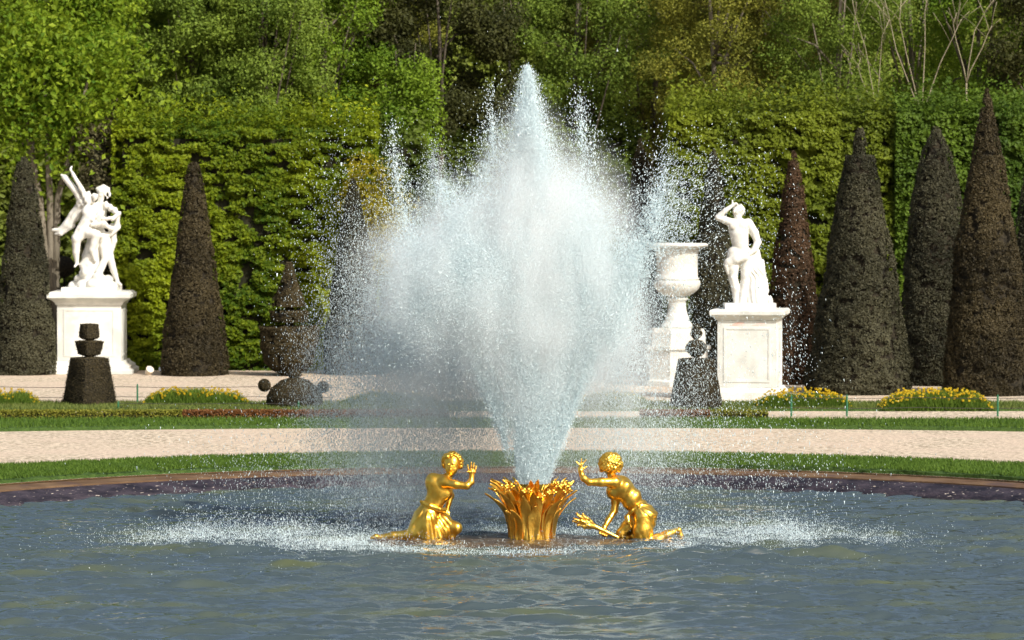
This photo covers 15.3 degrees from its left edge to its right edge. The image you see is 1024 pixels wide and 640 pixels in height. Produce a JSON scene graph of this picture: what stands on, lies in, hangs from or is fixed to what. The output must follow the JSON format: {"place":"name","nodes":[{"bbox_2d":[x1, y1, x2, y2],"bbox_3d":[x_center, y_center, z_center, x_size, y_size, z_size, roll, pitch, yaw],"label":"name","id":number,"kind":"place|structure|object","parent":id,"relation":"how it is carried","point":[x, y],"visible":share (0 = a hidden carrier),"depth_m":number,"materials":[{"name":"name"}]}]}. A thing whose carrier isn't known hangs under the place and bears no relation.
{"place":"outdoors","nodes":[
{"label":"outdoors","id":0,"kind":"place"},
{"bbox_2d":[0,482,1023,639],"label":"water","id":1,"kind":"structure","parent":0,"point":[71,586],"depth_m":49.39,"materials":[{"name":"blue liquid"}]},
{"bbox_2d":[4,494,989,591],"bbox_3d":[1.638,2.778,54.711,26.186,0.736,16.022,0,2,0],"label":"splash","id":2,"kind":"object","parent":1,"relation":"on","point":[339,540],"visible":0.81,"depth_m":53.72,"materials":[{"name":"white liquid"}]},
{"bbox_2d":[370,533,691,548],"bbox_3d":[0.287,3.236,54.146,4.874,0.301,2.499,0,2,0],"label":"rock plinth","id":3,"kind":"object","parent":1,"relation":"in","point":[481,540],"visible":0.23,"depth_m":53.72,"materials":[{"name":"stone"}]},
{"bbox_2d":[370,451,476,540],"bbox_3d":[-1.260,2.539,54.110,1.523,1.359,0.532,0,2,0],"label":"gilded statue","id":4,"kind":"object","parent":3,"relation":"on","point":[432,512],"visible":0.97,"depth_m":53.98,"materials":[{"name":"gold metal"}]},
{"bbox_2d":[485,476,576,539],"bbox_3d":[0.269,2.723,54.122,1.314,0.961,1.457,0,2,0],"label":"golden bouquet","id":5,"kind":"object","parent":3,"relation":"on","point":[531,511],"visible":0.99,"depth_m":53.82,"materials":[{"name":"gold metal"}]},
{"bbox_2d":[103,17,935,531],"bbox_3d":[-0.193,-0.597,54.898,13.006,7.472,6.848,0,2,0],"label":"water jet","id":6,"kind":"object","parent":5,"relation":"in","point":[529,361],"visible":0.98,"depth_m":54.01,"materials":[{"name":"white liquid"}]},
{"bbox_2d":[572,452,683,538],"bbox_3d":[1.648,2.549,54.100,1.589,1.359,0.512,0,2,0],"label":"gilded statue","id":7,"kind":"object","parent":3,"relation":"on","point":[640,520],"visible":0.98,"depth_m":53.97,"materials":[{"name":"gold metal"}]},
{"bbox_2d":[0,359,1023,483],"bbox_3d":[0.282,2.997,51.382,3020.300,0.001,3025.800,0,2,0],"label":"ground","id":8,"kind":"structure","parent":0,"point":[31,446],"depth_m":73.03,"materials":[{"name":"beige gravel"}]},
{"bbox_2d":[0,156,56,375],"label":"yew pyramid","id":9,"kind":"object","parent":8,"relation":"on","point":[28,339],"visible":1,"depth_m":97.58,"materials":[{"name":"green plant"}]},
{"bbox_2d":[60,256,74,289],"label":"ball topiary","id":10,"kind":"object","parent":8,"relation":"on","point":[67,264],"visible":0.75,"depth_m":111.79,"materials":[{"name":"green plant"}]},
{"bbox_2d":[0,0,152,185],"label":"broadleaf tree","id":11,"kind":"object","parent":8,"relation":"on","point":[93,5],"visible":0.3,"depth_m":103.08,"materials":[{"name":"green plant"}]},
{"bbox_2d":[0,408,183,418],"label":"box edging","id":12,"kind":"object","parent":8,"relation":"on","point":[83,413],"visible":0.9,"depth_m":78.49,"materials":[{"name":"green plant"}]},
{"bbox_2d":[46,290,138,374],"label":"stone pedestal","id":13,"kind":"object","parent":8,"relation":"on","point":[106,311],"visible":0.88,"depth_m":98.19,"materials":[{"name":"stone"}]},
{"bbox_2d":[51,166,121,290],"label":"marble group","id":14,"kind":"object","parent":13,"relation":"on","point":[100,245],"visible":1,"depth_m":98.67},
{"bbox_2d":[77,98,117,274],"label":"clipped hedge","id":15,"kind":"object","parent":8,"relation":"on","point":[98,165],"visible":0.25,"depth_m":100.27,"materials":[{"name":"green plant"}]},
{"bbox_2d":[0,0,231,359],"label":"multi stem tree","id":16,"kind":"object","parent":8,"relation":"on","point":[28,64],"visible":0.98,"depth_m":100.36,"materials":[{"name":"green plant"}]},
{"bbox_2d":[82,1,194,186],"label":"broadleaf tree","id":17,"kind":"object","parent":8,"relation":"on","point":[131,95],"visible":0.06,"depth_m":107.84,"materials":[{"name":"green plant"}]},
{"bbox_2d":[145,366,153,374],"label":"ground spotlight","id":18,"kind":"object","parent":8,"relation":"on","point":[149,370],"visible":1,"depth_m":97.46,"materials":[{"name":"beige paint"}]},
{"bbox_2d":[159,161,229,376],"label":"yew pyramid","id":19,"kind":"object","parent":8,"relation":"on","point":[194,340],"visible":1,"depth_m":97.18,"materials":[{"name":"green plant"}]},
{"bbox_2d":[121,0,268,124],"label":"broadleaf tree","id":20,"kind":"object","parent":8,"relation":"on","point":[169,9],"visible":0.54,"depth_m":104.16,"materials":[{"name":"green plant"}]},
{"bbox_2d":[110,75,381,370],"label":"clipped hedge","id":21,"kind":"object","parent":8,"relation":"on","point":[241,163],"visible":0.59,"depth_m":100.02,"materials":[{"name":"green plant"}]},
{"bbox_2d":[164,0,338,128],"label":"broadleaf tree","id":22,"kind":"object","parent":8,"relation":"on","point":[252,81],"visible":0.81,"depth_m":103.56,"materials":[{"name":"green plant"}]},
{"bbox_2d":[258,261,319,375],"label":"tiered topiary","id":23,"kind":"object","parent":8,"relation":"on","point":[270,333],"visible":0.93,"depth_m":96.88,"materials":[{"name":"green plant"}]},
{"bbox_2d":[182,408,448,418],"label":"box edging","id":24,"kind":"object","parent":8,"relation":"on","point":[232,412],"visible":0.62,"depth_m":78.49,"materials":[{"name":"green plant"}]},
{"bbox_2d":[250,0,398,125],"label":"broadleaf tree","id":25,"kind":"object","parent":8,"relation":"on","point":[350,73],"visible":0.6,"depth_m":105.58,"materials":[{"name":"green plant"}]},
{"bbox_2d":[322,177,384,374],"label":"yew pyramid","id":26,"kind":"object","parent":8,"relation":"on","point":[359,211],"visible":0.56,"depth_m":97.86,"materials":[{"name":"green plant"}]},
{"bbox_2d":[331,151,420,294],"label":"yellow shrub","id":27,"kind":"object","parent":8,"relation":"on","point":[364,188],"visible":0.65,"depth_m":99.05,"materials":[{"name":"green plant"}]},
{"bbox_2d":[327,0,451,136],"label":"broadleaf tree","id":28,"kind":"object","parent":8,"relation":"on","point":[433,33],"visible":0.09,"depth_m":109.42,"materials":[{"name":"green plant"}]},
{"bbox_2d":[375,97,429,369],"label":"clipped hedge","id":29,"kind":"object","parent":8,"relation":"on","point":[415,146],"visible":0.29,"depth_m":100.44,"materials":[{"name":"green plant"}]},
{"bbox_2d":[363,43,453,161],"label":"broadleaf tree","id":30,"kind":"object","parent":8,"relation":"on","point":[413,83],"visible":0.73,"depth_m":102.56,"materials":[{"name":"green plant"}]},
{"bbox_2d":[345,0,535,358],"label":"broadleaf tree","id":31,"kind":"object","parent":8,"relation":"on","point":[491,45],"visible":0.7,"depth_m":106.60,"materials":[{"name":"green plant"}]},
{"bbox_2d":[503,0,511,127],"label":"bare tree","id":32,"kind":"object","parent":8,"relation":"on","point":[510,66],"visible":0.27,"depth_m":110.79,"materials":[{"name":"brown plant"}]},
{"bbox_2d":[0,467,1019,484],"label":"earth verge","id":33,"kind":"structure","parent":8,"relation":"on","point":[440,467],"depth_m":63.92,"materials":[{"name":"brown soil"}]},
{"bbox_2d":[0,468,1023,505],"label":"pool rim","id":34,"kind":"object","parent":8,"relation":"on","point":[926,487],"visible":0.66,"depth_m":63.28,"materials":[{"name":"stone"}]},
{"bbox_2d":[0,0,1023,308],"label":"woodland","id":35,"kind":"object","parent":8,"relation":"on","point":[68,196],"visible":0.06,"depth_m":118.64,"materials":[{"name":"green plant"}]},
{"bbox_2d":[0,452,1023,485],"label":"lawn ring","id":36,"kind":"object","parent":8,"relation":"on","point":[791,468],"visible":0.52,"depth_m":64.15,"materials":[{"name":"green plant"}]},
{"bbox_2d":[0,402,1023,410],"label":"lawn strip","id":37,"kind":"object","parent":8,"relation":"on","point":[820,409],"visible":0.16,"depth_m":81.73,"materials":[{"name":"green plant"}]},
{"bbox_2d":[0,387,40,404],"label":"flower bed","id":38,"kind":"object","parent":37,"relation":"on","point":[22,396],"visible":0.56,"depth_m":83.53,"materials":[{"name":"green plant"}]},
{"bbox_2d":[61,323,116,404],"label":"tiered topiary","id":39,"kind":"object","parent":37,"relation":"on","point":[89,380],"visible":1,"depth_m":83.35,"materials":[{"name":"green plant"}]},
{"bbox_2d":[22,384,331,401],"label":"wire fence","id":40,"kind":"object","parent":37,"relation":"on","point":[137,390],"visible":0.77,"depth_m":83.82,"materials":[{"name":"green metal"}]},
{"bbox_2d":[140,386,249,404],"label":"flower bed","id":41,"kind":"object","parent":37,"relation":"on","point":[195,395],"visible":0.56,"depth_m":83.50,"materials":[{"name":"green plant"}]},
{"bbox_2d":[117,401,298,407],"bbox_3d":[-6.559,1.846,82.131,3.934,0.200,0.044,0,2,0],"label":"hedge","id":42,"kind":"object","parent":37,"relation":"on","point":[205,407],"visible":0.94,"depth_m":82.13,"materials":[{"name":"green plant"}]},
{"bbox_2d":[258,369,328,406],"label":"tiered topiary","id":43,"kind":"object","parent":37,"relation":"on","point":[281,396],"visible":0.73,"depth_m":82.49,"materials":[{"name":"green plant"}]},
{"bbox_2d":[339,389,434,405],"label":"flower bed","id":44,"kind":"object","parent":37,"relation":"on","point":[358,396],"visible":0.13,"depth_m":83.25,"materials":[{"name":"green plant"}]},
{"bbox_2d":[0,398,1023,409],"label":"grass","id":45,"kind":"structure","parent":37,"relation":"on","point":[251,404],"depth_m":82.29,"materials":[{"name":"green plant"}]},
{"bbox_2d":[578,388,651,407],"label":"flower bed","id":46,"kind":"object","parent":37,"relation":"on","point":[641,402],"visible":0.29,"depth_m":82.56,"materials":[{"name":"green plant"}]},
{"bbox_2d":[670,323,721,408],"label":"tiered topiary","id":47,"kind":"object","parent":37,"relation":"on","point":[711,390],"visible":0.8,"depth_m":82.00,"materials":[{"name":"green plant"}]},
{"bbox_2d":[751,387,854,407],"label":"flower bed","id":48,"kind":"object","parent":37,"relation":"on","point":[812,397],"visible":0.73,"depth_m":82.28,"materials":[{"name":"green plant"}]},
{"bbox_2d":[876,387,994,410],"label":"flower bed","id":49,"kind":"object","parent":37,"relation":"on","point":[949,400],"visible":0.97,"depth_m":81.76,"materials":[{"name":"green plant"}]},
{"bbox_2d":[0,419,1023,431],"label":"lawn strip","id":50,"kind":"object","parent":8,"relation":"on","point":[269,426],"visible":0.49,"depth_m":75.62,"materials":[{"name":"green plant"}]},
{"bbox_2d":[383,90,641,357],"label":"clipped hedge","id":51,"kind":"object","parent":8,"relation":"on","point":[461,146],"visible":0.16,"depth_m":106.98,"materials":[{"name":"green plant"}]},
{"bbox_2d":[500,0,674,163],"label":"broadleaf tree","id":52,"kind":"object","parent":8,"relation":"on","point":[602,92],"visible":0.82,"depth_m":107.33,"materials":[{"name":"green plant"}]},
{"bbox_2d":[588,132,631,359],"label":"clipped hedge","id":53,"kind":"object","parent":8,"relation":"on","point":[613,174],"visible":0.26,"depth_m":104.55,"materials":[{"name":"green plant"}]},
{"bbox_2d":[611,138,662,371],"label":"yew pyramid","id":54,"kind":"object","parent":8,"relation":"on","point":[639,156],"visible":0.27,"depth_m":99.72,"materials":[{"name":"green plant"}]},
{"bbox_2d":[551,0,729,203],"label":"broadleaf tree","id":55,"kind":"object","parent":8,"relation":"on","point":[650,125],"visible":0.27,"depth_m":109.75,"materials":[{"name":"green plant"}]},
{"bbox_2d":[645,137,663,317],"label":"clipped hedge","id":56,"kind":"object","parent":8,"relation":"on","point":[661,190],"visible":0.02,"depth_m":112.15,"materials":[{"name":"green plant"}]},
{"bbox_2d":[639,408,709,418],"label":"box edging","id":57,"kind":"object","parent":8,"relation":"on","point":[679,414],"visible":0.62,"depth_m":78.49,"materials":[{"name":"green plant"}]},
{"bbox_2d":[643,327,710,386],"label":"urn pedestal","id":58,"kind":"object","parent":8,"relation":"on","point":[686,331],"visible":0.44,"depth_m":91.97,"materials":[{"name":"stone"}]},
{"bbox_2d":[646,243,707,327],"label":"marble urn","id":59,"kind":"object","parent":58,"relation":"on","point":[693,280],"visible":0.74,"depth_m":92.13,"materials":[{"name":"white stone"}]},
{"bbox_2d":[687,148,732,373],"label":"yew pyramid","id":60,"kind":"object","parent":8,"relation":"on","point":[722,284],"visible":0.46,"depth_m":93.26,"materials":[{"name":"green plant"}]},
{"bbox_2d":[628,0,808,121],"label":"broadleaf tree","id":61,"kind":"object","parent":8,"relation":"on","point":[709,32],"visible":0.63,"depth_m":105.12,"materials":[{"name":"green plant"}]},
{"bbox_2d":[710,408,768,418],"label":"box edging","id":62,"kind":"object","parent":8,"relation":"on","point":[736,413],"visible":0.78,"depth_m":78.49,"materials":[{"name":"green plant"}]},
{"bbox_2d":[709,307,789,400],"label":"stone pedestal","id":63,"kind":"object","parent":8,"relation":"on","point":[756,330],"visible":0.77,"depth_m":85.64,"materials":[{"name":"stone"}]},
{"bbox_2d":[715,200,775,308],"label":"marble statue","id":64,"kind":"object","parent":63,"relation":"on","point":[740,233],"visible":0.95,"depth_m":86.09,"materials":[{"name":"white stone"}]},
{"bbox_2d":[694,0,843,103],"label":"broadleaf tree","id":65,"kind":"object","parent":8,"relation":"on","point":[726,41],"visible":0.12,"depth_m":107.17,"materials":[{"name":"green plant"}]},
{"bbox_2d":[661,50,896,321],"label":"clipped hedge","id":66,"kind":"object","parent":8,"relation":"on","point":[822,139],"visible":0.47,"depth_m":95.28,"materials":[{"name":"green plant"}]},
{"bbox_2d":[768,151,818,384],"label":"yew pyramid","id":67,"kind":"object","parent":8,"relation":"on","point":[799,243],"visible":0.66,"depth_m":93.01,"materials":[{"name":"green plant"}]},
{"bbox_2d":[753,0,927,110],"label":"broadleaf tree","id":68,"kind":"object","parent":8,"relation":"on","point":[839,35],"visible":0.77,"depth_m":104.43,"materials":[{"name":"green plant"}]},
{"bbox_2d":[802,127,913,395],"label":"yew pyramid","id":69,"kind":"object","parent":8,"relation":"on","point":[860,342],"visible":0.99,"depth_m":88.38,"materials":[{"name":"green plant"}]},
{"bbox_2d":[841,0,905,100],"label":"bare tree","id":70,"kind":"object","parent":8,"relation":"on","point":[864,40],"visible":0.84,"depth_m":101.10,"materials":[{"name":"grey plant"}]},
{"bbox_2d":[787,395,1016,416],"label":"wire fence","id":71,"kind":"object","parent":8,"relation":"on","point":[847,398],"visible":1,"depth_m":79.80,"materials":[{"name":"green metal"}]},
{"bbox_2d":[828,0,995,103],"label":"broadleaf tree","id":72,"kind":"object","parent":8,"relation":"on","point":[919,62],"visible":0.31,"depth_m":108.49,"materials":[{"name":"green plant"}]},
{"bbox_2d":[870,0,979,106],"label":"bare tree","id":73,"kind":"object","parent":8,"relation":"on","point":[924,35],"visible":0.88,"depth_m":101.34,"materials":[{"name":"grey plant"}]},
{"bbox_2d":[898,126,962,385],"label":"yew pyramid","id":74,"kind":"object","parent":8,"relation":"on","point":[934,220],"visible":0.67,"depth_m":92.20,"materials":[{"name":"green plant"}]},
{"bbox_2d":[883,65,1023,305],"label":"clipped hedge","id":75,"kind":"object","parent":8,"relation":"on","point":[954,120],"visible":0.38,"depth_m":95.08,"materials":[{"name":"green plant"}]},
{"bbox_2d":[901,0,1023,103],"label":"broadleaf tree","id":76,"kind":"object","parent":8,"relation":"on","point":[965,51],"visible":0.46,"depth_m":105.82,"materials":[{"name":"green plant"}]},
{"bbox_2d":[947,0,998,100],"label":"bare tree","id":77,"kind":"object","parent":8,"relation":"on","point":[967,77],"visible":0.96,"depth_m":100.78,"materials":[{"name":"grey plant"}]},
{"bbox_2d":[941,88,1023,396],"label":"yew pyramid","id":78,"kind":"object","parent":8,"relation":"on","point":[984,351],"visible":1,"depth_m":87.74,"materials":[{"name":"plant"}]},
{"bbox_2d":[975,0,1023,95],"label":"broadleaf tree","id":79,"kind":"object","parent":8,"relation":"on","point":[1013,62],"visible":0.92,"depth_m":103.38,"materials":[{"name":"green plant"}]},
{"bbox_2d":[1013,177,1023,317],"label":"yew pyramid","id":80,"kind":"object","parent":8,"relation":"on","point":[1020,240],"visible":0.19,"depth_m":90.78,"materials":[{"name":"plant"}]},
{"bbox_2d":[0,449,1023,478],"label":"grass","id":81,"kind":"structure","parent":0,"point":[64,467],"depth_m":65.11,"materials":[{"name":"green plant"}]},
{"bbox_2d":[0,415,1023,427],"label":"grass","id":82,"kind":"structure","parent":0,"point":[153,421],"depth_m":76.42,"materials":[{"name":"green plant"}]}
]}

